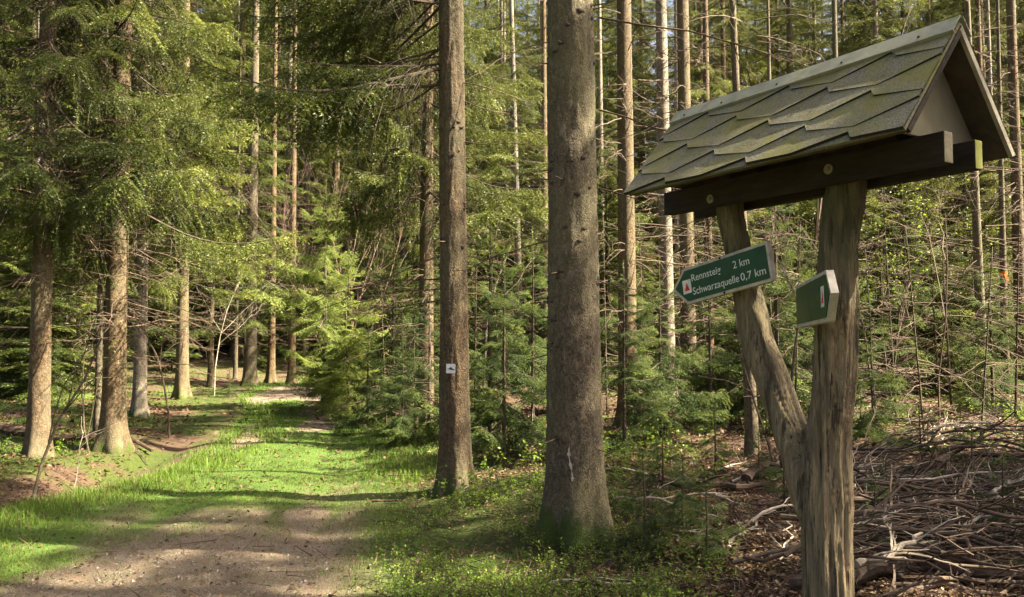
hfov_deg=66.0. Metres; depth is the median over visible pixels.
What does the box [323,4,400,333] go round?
background spruce
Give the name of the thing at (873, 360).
dead young spruce
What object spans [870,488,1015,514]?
fallen branch
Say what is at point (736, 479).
fallen branch
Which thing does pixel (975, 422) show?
fallen branch
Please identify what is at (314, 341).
young spruce
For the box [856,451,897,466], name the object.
fallen branch
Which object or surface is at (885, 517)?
fallen branch
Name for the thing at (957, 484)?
fallen branch
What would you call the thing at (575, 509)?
spruce tree
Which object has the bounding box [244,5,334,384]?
spruce tree
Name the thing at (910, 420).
fallen branch
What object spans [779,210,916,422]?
dead young spruce
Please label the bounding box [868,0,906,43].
background spruce
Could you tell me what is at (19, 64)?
background spruce
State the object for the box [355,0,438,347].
background spruce
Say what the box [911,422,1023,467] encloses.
fallen branch
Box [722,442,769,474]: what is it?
fallen branch
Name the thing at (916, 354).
dead young spruce
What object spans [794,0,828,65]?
background spruce
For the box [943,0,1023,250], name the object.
background spruce
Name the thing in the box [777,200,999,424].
bare sapling
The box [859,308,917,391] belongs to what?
young spruce
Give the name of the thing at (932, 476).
fallen branch
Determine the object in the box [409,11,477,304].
background spruce
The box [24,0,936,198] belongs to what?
sky
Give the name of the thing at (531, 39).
background spruce
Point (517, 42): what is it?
background spruce
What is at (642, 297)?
dead young spruce
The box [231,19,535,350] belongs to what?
leafy sapling
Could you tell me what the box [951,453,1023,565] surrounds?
young spruce
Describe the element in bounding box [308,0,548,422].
spruce tree
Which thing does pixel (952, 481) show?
fallen branch
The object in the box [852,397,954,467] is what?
fallen branch
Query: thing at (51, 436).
bare sapling
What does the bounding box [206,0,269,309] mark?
background spruce
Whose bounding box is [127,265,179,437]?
bare sapling
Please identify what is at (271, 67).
background spruce
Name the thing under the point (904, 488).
fallen branch
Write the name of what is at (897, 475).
fallen branch
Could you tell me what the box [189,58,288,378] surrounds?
thin tree
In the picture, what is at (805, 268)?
young spruce
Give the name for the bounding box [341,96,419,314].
background spruce
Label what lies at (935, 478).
fallen branch
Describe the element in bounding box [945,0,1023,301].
background spruce
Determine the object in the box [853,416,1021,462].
fallen branch
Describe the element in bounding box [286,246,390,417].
young spruce
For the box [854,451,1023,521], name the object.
fallen branch
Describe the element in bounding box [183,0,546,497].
spruce tree
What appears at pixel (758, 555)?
fallen branch
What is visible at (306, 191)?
background spruce
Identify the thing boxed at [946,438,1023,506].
fallen branch
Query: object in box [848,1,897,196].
background spruce
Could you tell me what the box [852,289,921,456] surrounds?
young spruce
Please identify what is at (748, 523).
fallen branch
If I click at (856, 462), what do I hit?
fallen branch
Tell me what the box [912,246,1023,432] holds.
dead young spruce
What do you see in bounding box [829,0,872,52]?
background spruce
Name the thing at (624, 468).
fallen branch
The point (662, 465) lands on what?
young spruce
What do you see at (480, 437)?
young spruce
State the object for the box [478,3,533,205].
background spruce
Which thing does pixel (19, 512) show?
grass
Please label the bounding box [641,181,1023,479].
bare sapling
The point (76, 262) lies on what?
background spruce
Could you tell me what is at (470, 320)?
background spruce
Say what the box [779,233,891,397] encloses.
young spruce
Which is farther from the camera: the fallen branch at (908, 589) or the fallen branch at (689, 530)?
the fallen branch at (689, 530)
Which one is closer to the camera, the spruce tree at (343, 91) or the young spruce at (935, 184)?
the spruce tree at (343, 91)
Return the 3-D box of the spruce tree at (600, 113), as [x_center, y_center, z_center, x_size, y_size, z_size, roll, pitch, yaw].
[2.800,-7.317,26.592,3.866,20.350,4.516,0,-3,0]
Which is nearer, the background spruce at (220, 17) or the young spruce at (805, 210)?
the young spruce at (805, 210)
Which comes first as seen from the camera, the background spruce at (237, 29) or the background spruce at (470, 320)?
the background spruce at (470, 320)
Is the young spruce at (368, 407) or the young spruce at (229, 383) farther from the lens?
the young spruce at (229, 383)
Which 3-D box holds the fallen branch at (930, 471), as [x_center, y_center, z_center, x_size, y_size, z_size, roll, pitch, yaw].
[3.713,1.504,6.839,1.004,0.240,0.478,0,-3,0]
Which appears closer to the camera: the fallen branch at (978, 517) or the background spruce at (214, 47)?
the fallen branch at (978, 517)
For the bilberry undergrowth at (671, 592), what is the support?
on the ground at (302, 523)
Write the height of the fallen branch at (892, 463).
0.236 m
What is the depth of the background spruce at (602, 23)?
39.33 m
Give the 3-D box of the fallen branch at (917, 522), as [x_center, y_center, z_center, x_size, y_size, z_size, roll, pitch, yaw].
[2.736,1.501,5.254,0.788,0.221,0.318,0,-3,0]
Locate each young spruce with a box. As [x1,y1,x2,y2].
[0,143,127,399]
[0,223,29,370]
[0,245,96,401]
[0,255,133,374]
[0,287,26,370]
[20,314,84,373]
[87,252,163,344]
[128,209,215,360]
[148,284,201,370]
[193,288,228,346]
[217,369,239,397]
[227,216,281,342]
[238,290,284,367]
[246,179,391,408]
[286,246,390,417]
[309,291,353,346]
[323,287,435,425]
[327,318,405,435]
[336,197,438,390]
[348,230,439,424]
[363,331,430,447]
[364,255,417,385]
[368,296,470,426]
[372,272,474,436]
[395,235,498,402]
[412,299,469,362]
[419,217,546,437]
[433,197,529,406]
[468,185,540,397]
[469,253,546,471]
[469,279,513,371]
[470,227,547,454]
[498,246,534,357]
[507,243,539,358]
[509,224,540,372]
[510,181,640,348]
[521,256,617,413]
[538,149,658,379]
[596,447,685,566]
[598,220,648,416]
[600,259,688,460]
[601,212,678,410]
[605,178,658,365]
[612,288,655,368]
[614,257,734,447]
[624,416,699,498]
[636,244,658,358]
[650,289,674,352]
[650,449,711,540]
[654,296,765,434]
[660,227,743,414]
[666,468,744,577]
[675,203,915,432]
[680,213,809,410]
[681,403,739,476]
[688,288,809,415]
[697,295,737,371]
[701,248,736,359]
[705,224,875,444]
[712,198,913,365]
[725,208,812,376]
[733,207,810,364]
[734,246,791,363]
[738,432,784,482]
[754,216,805,268]
[760,458,795,516]
[765,226,876,408]
[765,280,807,366]
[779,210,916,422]
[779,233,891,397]
[793,249,932,421]
[798,238,930,408]
[801,210,884,371]
[813,191,922,313]
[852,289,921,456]
[854,471,901,552]
[857,333,890,394]
[858,176,996,384]
[858,184,967,401]
[858,187,947,341]
[858,190,961,428]
[858,214,970,394]
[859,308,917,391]
[861,227,998,441]
[863,178,962,347]
[867,460,909,508]
[872,177,981,401]
[882,154,1023,376]
[882,190,1010,415]
[893,398,948,474]
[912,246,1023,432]
[928,269,1023,388]
[930,233,1023,393]
[931,422,1003,509]
[934,307,997,394]
[939,253,1023,420]
[941,314,1012,405]
[942,403,980,449]
[944,169,1023,417]
[947,171,1014,361]
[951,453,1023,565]
[985,221,1012,335]
[994,298,1014,372]
[997,433,1023,514]
[1006,196,1023,295]
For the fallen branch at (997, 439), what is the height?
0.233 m
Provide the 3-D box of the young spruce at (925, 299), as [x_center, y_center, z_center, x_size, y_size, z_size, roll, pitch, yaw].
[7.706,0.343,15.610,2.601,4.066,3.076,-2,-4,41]
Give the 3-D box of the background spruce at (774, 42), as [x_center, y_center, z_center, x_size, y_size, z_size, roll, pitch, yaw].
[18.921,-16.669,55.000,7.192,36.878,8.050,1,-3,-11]
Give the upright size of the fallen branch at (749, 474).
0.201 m
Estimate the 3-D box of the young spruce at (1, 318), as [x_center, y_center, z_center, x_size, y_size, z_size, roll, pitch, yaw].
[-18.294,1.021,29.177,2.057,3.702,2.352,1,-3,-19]
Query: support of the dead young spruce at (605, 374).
on the ground at (302, 523)
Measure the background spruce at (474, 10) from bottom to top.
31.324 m
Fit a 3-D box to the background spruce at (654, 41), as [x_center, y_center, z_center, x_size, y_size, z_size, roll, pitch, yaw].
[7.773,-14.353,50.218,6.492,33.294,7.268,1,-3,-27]
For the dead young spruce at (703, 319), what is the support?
on the ground at (302, 523)
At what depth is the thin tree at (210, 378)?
25.77 m
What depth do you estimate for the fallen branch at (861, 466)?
6.79 m
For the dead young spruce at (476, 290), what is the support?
on the ground at (302, 523)
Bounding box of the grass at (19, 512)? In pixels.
[0,360,612,596]
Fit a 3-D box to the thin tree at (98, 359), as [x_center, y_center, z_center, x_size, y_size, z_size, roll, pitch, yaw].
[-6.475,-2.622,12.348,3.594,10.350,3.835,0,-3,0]
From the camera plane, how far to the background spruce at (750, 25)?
60.01 m
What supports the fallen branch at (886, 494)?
on the ground at (302, 523)
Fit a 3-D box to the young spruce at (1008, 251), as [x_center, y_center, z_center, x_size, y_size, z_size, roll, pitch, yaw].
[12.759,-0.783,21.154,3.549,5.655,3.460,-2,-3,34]
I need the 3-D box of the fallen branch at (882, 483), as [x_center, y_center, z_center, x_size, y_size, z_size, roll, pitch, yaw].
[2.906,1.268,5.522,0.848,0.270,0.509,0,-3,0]
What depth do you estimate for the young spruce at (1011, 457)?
5.84 m
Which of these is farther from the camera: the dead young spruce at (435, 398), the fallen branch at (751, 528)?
the dead young spruce at (435, 398)
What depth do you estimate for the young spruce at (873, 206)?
23.94 m
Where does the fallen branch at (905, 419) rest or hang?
on the ground at (302, 523)
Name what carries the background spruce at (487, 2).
on the ground at (302, 523)
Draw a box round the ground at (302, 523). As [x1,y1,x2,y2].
[0,313,1023,596]
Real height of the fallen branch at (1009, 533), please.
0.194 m
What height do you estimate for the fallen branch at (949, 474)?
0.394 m
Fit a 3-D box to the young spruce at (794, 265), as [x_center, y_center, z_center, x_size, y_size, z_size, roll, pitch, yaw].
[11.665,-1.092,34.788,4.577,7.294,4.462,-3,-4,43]
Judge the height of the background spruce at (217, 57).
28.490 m
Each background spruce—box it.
[0,1,82,313]
[0,3,133,333]
[0,4,26,287]
[0,14,55,323]
[1,15,35,191]
[20,42,105,339]
[63,0,175,340]
[76,10,153,320]
[128,0,243,350]
[132,0,245,342]
[136,1,195,299]
[168,0,302,357]
[174,2,248,310]
[190,1,248,276]
[193,2,282,310]
[195,0,280,344]
[197,4,250,151]
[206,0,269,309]
[223,0,354,355]
[246,1,306,322]
[247,3,304,220]
[257,0,367,366]
[259,4,302,207]
[268,14,351,297]
[276,7,368,339]
[296,4,384,337]
[318,37,386,322]
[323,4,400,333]
[327,4,385,232]
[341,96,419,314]
[344,48,400,328]
[352,10,437,321]
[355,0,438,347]
[373,7,501,376]
[382,2,436,326]
[388,0,523,358]
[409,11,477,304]
[435,0,539,345]
[436,5,491,309]
[463,0,491,170]
[464,0,528,310]
[466,0,538,328]
[472,0,529,320]
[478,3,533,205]
[486,0,595,324]
[490,0,538,191]
[507,0,548,284]
[509,0,527,189]
[510,0,539,268]
[510,0,546,193]
[511,1,597,332]
[518,0,539,163]
[520,0,547,226]
[521,1,647,283]
[521,5,547,245]
[547,3,616,204]
[593,0,617,182]
[593,0,636,143]
[593,0,674,312]
[594,0,674,330]
[594,2,648,234]
[602,0,695,306]
[606,1,673,292]
[608,0,673,258]
[632,0,703,356]
[634,0,693,291]
[636,0,782,373]
[646,0,755,344]
[652,0,673,114]
[652,0,786,321]
[654,1,727,329]
[673,0,768,270]
[673,3,716,221]
[693,0,785,253]
[710,1,756,85]
[718,2,766,79]
[739,0,795,269]
[741,2,754,83]
[741,2,766,84]
[742,0,806,248]
[744,0,828,295]
[745,0,808,258]
[747,0,810,222]
[751,0,823,233]
[782,0,890,265]
[782,1,832,65]
[785,0,839,257]
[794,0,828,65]
[794,2,831,60]
[811,0,831,58]
[812,0,889,237]
[815,0,954,288]
[819,0,847,61]
[825,0,894,193]
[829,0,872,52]
[844,0,919,264]
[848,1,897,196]
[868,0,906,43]
[871,0,941,288]
[900,0,1023,199]
[906,0,948,264]
[914,0,1023,309]
[933,0,1023,296]
[937,1,1020,189]
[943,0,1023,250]
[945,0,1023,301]
[957,0,1023,108]
[972,1,1023,260]
[984,1,1023,132]
[993,4,1023,199]
[995,0,1023,177]
[1002,0,1023,180]
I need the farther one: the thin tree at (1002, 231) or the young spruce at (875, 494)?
the thin tree at (1002, 231)
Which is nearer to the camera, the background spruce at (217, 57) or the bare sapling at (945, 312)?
the bare sapling at (945, 312)
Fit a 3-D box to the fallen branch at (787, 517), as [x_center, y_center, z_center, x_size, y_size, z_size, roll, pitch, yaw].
[2.346,1.284,4.722,1.138,0.376,1.074,0,-3,0]
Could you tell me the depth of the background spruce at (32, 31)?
34.78 m
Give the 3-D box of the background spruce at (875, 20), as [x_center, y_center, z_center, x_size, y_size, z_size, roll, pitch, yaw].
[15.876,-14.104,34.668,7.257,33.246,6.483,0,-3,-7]
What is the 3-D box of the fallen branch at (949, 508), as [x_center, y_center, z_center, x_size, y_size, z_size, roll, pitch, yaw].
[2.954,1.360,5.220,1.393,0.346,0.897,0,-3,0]
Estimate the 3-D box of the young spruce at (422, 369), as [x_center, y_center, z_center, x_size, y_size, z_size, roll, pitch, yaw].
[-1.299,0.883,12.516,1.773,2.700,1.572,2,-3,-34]
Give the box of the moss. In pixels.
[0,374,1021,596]
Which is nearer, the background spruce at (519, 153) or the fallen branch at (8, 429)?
the fallen branch at (8, 429)
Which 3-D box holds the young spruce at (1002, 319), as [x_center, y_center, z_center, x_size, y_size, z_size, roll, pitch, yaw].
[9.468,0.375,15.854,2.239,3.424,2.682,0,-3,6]
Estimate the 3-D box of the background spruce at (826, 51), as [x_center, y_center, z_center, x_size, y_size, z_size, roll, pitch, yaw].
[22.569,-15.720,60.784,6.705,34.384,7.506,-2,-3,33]
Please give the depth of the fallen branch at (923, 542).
4.73 m
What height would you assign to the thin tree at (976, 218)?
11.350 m
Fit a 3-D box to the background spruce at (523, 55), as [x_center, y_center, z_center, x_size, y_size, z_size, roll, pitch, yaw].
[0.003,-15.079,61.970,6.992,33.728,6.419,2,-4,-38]
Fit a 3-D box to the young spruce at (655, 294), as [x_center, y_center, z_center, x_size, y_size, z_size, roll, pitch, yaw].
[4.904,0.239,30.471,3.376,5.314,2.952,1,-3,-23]
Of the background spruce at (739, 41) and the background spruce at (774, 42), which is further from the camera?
the background spruce at (774, 42)
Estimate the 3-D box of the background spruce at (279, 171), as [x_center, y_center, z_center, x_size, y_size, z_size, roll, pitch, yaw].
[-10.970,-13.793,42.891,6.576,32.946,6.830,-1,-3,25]
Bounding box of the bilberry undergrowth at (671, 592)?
[343,455,753,596]
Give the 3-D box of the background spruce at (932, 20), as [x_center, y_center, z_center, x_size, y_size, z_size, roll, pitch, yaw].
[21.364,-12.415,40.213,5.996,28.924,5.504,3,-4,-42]
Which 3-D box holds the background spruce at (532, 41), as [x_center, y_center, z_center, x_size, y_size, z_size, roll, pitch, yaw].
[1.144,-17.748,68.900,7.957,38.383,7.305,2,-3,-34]
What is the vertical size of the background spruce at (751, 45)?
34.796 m
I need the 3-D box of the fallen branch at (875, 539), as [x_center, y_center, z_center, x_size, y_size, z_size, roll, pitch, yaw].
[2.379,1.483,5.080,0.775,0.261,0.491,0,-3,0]
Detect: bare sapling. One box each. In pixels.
[0,280,54,349]
[19,259,175,498]
[74,416,116,486]
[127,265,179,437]
[189,219,299,394]
[398,157,657,418]
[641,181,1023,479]
[744,0,1022,332]
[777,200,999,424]
[884,178,1023,423]
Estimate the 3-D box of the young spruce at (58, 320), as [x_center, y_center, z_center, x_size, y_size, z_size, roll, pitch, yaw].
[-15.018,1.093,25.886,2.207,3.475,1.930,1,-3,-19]
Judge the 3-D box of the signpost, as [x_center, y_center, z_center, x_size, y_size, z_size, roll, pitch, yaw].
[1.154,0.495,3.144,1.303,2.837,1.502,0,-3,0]
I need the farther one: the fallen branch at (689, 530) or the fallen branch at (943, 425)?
the fallen branch at (943, 425)
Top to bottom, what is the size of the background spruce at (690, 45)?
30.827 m
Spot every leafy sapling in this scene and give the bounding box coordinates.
[52,252,171,454]
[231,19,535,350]
[255,130,547,405]
[863,32,998,406]
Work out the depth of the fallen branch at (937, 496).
5.90 m
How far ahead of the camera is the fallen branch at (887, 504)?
5.87 m
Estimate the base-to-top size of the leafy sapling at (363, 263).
5.715 m
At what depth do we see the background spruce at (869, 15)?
49.20 m
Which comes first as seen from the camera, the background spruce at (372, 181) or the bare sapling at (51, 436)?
the bare sapling at (51, 436)
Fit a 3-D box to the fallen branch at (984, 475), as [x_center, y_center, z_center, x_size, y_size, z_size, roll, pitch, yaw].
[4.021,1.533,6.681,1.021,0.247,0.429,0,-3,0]
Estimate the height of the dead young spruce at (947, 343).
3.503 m
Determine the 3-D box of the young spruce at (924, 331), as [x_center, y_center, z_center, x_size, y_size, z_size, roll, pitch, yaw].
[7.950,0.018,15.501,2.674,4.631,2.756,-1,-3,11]
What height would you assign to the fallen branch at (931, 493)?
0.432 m
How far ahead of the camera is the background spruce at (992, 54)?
47.23 m
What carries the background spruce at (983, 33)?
on the ground at (302, 523)
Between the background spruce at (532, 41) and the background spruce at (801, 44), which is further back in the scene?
the background spruce at (532, 41)
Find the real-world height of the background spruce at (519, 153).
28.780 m
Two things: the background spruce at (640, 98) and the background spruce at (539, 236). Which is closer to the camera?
the background spruce at (539, 236)
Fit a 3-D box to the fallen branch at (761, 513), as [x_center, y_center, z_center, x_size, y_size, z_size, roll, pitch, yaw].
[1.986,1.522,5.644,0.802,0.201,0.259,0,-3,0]
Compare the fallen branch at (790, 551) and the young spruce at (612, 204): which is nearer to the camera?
the fallen branch at (790, 551)
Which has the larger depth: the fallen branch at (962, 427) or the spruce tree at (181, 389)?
the spruce tree at (181, 389)
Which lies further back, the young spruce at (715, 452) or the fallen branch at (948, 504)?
the young spruce at (715, 452)
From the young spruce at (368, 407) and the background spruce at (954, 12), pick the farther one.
the background spruce at (954, 12)
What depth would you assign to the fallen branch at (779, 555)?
3.93 m
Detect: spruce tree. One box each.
[0,0,220,458]
[0,0,279,417]
[0,0,308,454]
[0,2,129,329]
[128,0,265,399]
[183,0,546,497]
[189,0,318,386]
[215,0,333,382]
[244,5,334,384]
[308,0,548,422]
[447,0,814,556]
[465,0,548,370]
[493,0,547,369]
[496,0,772,428]
[594,0,655,326]
[596,0,743,408]
[596,0,800,404]
[961,0,1023,382]
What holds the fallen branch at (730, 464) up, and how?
on the ground at (302, 523)
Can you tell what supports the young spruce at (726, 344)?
on the ground at (302, 523)
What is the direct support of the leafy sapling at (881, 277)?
on the ground at (302, 523)
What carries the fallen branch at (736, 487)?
on the ground at (302, 523)
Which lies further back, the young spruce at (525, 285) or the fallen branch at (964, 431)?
the young spruce at (525, 285)
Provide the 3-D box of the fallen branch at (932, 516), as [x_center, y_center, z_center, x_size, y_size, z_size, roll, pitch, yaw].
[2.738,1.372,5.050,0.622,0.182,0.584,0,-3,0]
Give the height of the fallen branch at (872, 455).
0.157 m
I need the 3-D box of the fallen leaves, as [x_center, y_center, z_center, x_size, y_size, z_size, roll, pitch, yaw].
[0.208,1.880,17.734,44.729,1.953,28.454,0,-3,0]
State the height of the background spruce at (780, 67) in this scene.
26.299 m
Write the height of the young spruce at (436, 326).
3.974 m
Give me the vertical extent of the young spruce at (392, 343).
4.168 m
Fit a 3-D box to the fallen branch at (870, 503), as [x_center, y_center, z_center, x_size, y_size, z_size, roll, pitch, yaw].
[2.636,1.296,5.451,1.085,0.497,1.143,0,-3,0]
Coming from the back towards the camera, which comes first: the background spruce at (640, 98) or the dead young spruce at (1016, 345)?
the background spruce at (640, 98)
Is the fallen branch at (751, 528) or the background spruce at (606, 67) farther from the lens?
the background spruce at (606, 67)
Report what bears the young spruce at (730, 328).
on the ground at (302, 523)
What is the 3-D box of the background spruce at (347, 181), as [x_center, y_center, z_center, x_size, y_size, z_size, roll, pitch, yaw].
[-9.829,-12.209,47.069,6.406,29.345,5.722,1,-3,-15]
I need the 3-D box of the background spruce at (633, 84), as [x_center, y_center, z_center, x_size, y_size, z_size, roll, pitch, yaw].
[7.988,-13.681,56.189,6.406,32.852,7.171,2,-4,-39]
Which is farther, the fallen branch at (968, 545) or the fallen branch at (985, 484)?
the fallen branch at (985, 484)
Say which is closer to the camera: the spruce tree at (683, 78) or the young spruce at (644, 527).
the young spruce at (644, 527)
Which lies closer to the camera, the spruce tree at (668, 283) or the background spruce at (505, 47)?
the spruce tree at (668, 283)
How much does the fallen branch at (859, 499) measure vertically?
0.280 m
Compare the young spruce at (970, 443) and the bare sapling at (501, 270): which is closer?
the young spruce at (970, 443)
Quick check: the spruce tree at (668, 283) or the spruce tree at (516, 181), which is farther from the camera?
the spruce tree at (516, 181)
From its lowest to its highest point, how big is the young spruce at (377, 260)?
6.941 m
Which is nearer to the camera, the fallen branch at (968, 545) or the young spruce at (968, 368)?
the fallen branch at (968, 545)
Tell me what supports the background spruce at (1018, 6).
on the ground at (302, 523)
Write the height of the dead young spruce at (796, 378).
2.753 m
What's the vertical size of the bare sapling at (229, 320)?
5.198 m
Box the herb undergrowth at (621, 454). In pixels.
[0,360,1023,512]
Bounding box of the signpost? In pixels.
[623,15,1016,596]
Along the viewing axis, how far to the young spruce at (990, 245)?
25.98 m
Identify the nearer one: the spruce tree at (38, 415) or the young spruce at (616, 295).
the spruce tree at (38, 415)
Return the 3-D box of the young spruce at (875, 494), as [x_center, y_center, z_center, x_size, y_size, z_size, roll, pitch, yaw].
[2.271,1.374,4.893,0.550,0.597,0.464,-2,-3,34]
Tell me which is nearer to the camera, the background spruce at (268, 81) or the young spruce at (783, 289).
the young spruce at (783, 289)
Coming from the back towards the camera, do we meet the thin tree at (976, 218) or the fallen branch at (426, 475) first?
the thin tree at (976, 218)
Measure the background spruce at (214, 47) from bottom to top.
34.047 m
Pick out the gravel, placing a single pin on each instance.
(193, 564)
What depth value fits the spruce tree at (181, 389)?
20.55 m
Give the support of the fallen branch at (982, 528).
on the ground at (302, 523)
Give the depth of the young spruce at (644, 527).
5.34 m
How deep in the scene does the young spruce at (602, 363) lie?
13.86 m
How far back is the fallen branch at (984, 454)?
7.39 m
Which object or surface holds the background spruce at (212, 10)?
on the ground at (302, 523)
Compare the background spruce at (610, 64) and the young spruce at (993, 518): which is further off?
the background spruce at (610, 64)
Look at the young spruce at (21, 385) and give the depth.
18.68 m
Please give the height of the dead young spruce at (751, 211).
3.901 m
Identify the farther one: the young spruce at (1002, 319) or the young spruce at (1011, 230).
the young spruce at (1011, 230)
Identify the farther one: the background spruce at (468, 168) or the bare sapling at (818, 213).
the background spruce at (468, 168)
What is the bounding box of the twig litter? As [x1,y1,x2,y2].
[0,386,1023,596]
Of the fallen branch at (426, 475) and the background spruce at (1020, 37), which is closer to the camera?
the fallen branch at (426, 475)
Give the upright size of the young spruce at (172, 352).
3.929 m
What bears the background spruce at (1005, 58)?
on the ground at (302, 523)
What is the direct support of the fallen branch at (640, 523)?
on the ground at (302, 523)
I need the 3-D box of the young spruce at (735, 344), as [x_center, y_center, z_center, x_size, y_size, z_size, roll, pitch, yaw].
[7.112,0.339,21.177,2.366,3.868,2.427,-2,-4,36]
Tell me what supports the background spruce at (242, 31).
on the ground at (302, 523)
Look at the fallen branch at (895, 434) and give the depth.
8.88 m
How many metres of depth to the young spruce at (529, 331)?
35.71 m
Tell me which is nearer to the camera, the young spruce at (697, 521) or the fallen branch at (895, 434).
the young spruce at (697, 521)
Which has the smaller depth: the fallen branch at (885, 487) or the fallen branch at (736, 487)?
the fallen branch at (885, 487)
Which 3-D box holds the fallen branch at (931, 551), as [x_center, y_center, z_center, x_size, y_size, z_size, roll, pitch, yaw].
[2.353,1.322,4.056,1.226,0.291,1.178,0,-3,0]
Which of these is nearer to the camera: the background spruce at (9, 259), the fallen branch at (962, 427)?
the fallen branch at (962, 427)
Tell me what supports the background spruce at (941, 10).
on the ground at (302, 523)
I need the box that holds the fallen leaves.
[0,349,1023,596]
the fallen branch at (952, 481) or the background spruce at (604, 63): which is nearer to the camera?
the fallen branch at (952, 481)
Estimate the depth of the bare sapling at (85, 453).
9.58 m
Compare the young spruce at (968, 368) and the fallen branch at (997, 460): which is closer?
the fallen branch at (997, 460)
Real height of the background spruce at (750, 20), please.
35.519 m
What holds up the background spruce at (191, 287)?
on the ground at (302, 523)
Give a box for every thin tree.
[0,0,225,441]
[147,42,253,387]
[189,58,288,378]
[596,0,921,455]
[861,0,1023,397]
[905,0,1023,390]
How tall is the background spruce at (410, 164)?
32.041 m
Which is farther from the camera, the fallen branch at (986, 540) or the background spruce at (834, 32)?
the background spruce at (834, 32)
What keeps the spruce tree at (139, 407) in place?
on the ground at (302, 523)
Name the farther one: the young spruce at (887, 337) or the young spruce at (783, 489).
the young spruce at (887, 337)
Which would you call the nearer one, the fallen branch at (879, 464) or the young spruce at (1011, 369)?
the fallen branch at (879, 464)
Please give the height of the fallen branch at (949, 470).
0.485 m
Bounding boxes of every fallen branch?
[0,417,155,465]
[371,495,423,503]
[387,469,435,476]
[546,569,666,585]
[604,466,648,476]
[631,507,698,535]
[657,451,772,490]
[661,525,714,543]
[690,532,800,555]
[694,492,742,507]
[702,444,748,476]
[709,476,764,490]
[713,502,792,547]
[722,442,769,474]
[728,503,786,548]
[731,466,853,482]
[732,508,1023,572]
[735,497,792,525]
[741,452,779,483]
[742,506,988,584]
[759,519,793,559]
[780,493,1017,567]
[782,474,956,557]
[789,512,1023,592]
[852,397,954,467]
[852,427,974,455]
[852,429,927,486]
[852,442,919,478]
[852,446,900,465]
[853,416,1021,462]
[853,417,942,422]
[853,451,883,473]
[853,451,1002,474]
[853,456,938,474]
[853,456,946,495]
[853,461,989,497]
[853,474,955,512]
[853,491,1023,556]
[853,496,1020,550]
[853,498,949,551]
[853,515,1023,588]
[853,521,1005,555]
[854,435,1010,494]
[854,443,1002,530]
[854,451,915,474]
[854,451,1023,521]
[854,462,1003,490]
[854,464,926,505]
[854,481,931,502]
[854,507,970,572]
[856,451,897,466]
[856,473,1023,508]
[856,514,935,546]
[857,511,971,525]
[858,467,1023,525]
[860,401,1023,475]
[860,403,947,426]
[860,422,941,438]
[860,485,933,510]
[868,455,1023,527]
[870,452,948,488]
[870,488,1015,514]
[871,507,989,531]
[873,483,1023,510]
[877,545,1023,596]
[879,448,1023,483]
[883,407,950,432]
[883,470,1017,480]
[883,483,1023,524]
[887,429,1023,494]
[888,447,976,478]
[894,502,1023,555]
[895,547,1023,587]
[896,555,1023,582]
[902,404,1014,421]
[904,457,995,479]
[907,410,983,441]
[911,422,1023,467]
[911,474,1023,538]
[913,447,1022,496]
[913,509,1023,545]
[918,486,1023,512]
[920,478,956,497]
[922,424,991,443]
[930,464,1023,498]
[934,518,1023,530]
[935,466,1023,489]
[940,417,1022,441]
[940,489,1023,570]
[942,434,1023,449]
[945,397,1023,434]
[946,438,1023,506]
[951,461,1023,502]
[954,401,1023,439]
[956,474,1021,492]
[959,528,1023,582]
[964,447,1023,475]
[986,520,1023,539]
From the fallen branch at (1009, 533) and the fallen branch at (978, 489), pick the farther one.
the fallen branch at (978, 489)
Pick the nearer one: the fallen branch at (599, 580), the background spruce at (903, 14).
the fallen branch at (599, 580)
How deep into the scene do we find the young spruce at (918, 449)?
7.34 m
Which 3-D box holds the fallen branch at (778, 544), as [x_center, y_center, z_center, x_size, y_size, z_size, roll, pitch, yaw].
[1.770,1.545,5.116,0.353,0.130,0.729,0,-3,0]
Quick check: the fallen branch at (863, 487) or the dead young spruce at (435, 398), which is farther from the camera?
the dead young spruce at (435, 398)
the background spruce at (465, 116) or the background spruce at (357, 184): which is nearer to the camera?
the background spruce at (357, 184)
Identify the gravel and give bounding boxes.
[3,447,419,596]
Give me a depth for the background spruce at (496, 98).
54.22 m
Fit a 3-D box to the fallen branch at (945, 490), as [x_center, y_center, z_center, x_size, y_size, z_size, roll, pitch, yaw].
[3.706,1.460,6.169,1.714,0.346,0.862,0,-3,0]
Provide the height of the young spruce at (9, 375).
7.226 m
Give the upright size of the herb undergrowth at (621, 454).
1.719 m
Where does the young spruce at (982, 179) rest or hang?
on the ground at (302, 523)
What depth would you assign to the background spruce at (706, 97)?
20.88 m
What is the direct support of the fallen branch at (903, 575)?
on the ground at (302, 523)
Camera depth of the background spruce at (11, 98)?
35.53 m
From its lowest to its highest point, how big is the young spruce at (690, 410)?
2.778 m
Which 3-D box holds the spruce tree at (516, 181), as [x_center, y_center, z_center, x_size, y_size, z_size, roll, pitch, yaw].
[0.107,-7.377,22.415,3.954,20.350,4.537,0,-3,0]
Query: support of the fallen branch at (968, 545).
on the ground at (302, 523)
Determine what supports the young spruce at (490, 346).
on the ground at (302, 523)
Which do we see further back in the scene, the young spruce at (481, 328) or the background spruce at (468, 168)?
the background spruce at (468, 168)
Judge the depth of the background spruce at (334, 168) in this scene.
37.61 m
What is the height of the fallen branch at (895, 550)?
0.242 m
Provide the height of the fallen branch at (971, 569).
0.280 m
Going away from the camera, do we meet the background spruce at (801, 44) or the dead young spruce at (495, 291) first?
the dead young spruce at (495, 291)
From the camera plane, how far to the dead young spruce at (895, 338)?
9.63 m
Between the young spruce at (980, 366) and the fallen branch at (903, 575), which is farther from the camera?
the young spruce at (980, 366)
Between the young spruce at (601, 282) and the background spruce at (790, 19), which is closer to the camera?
the young spruce at (601, 282)

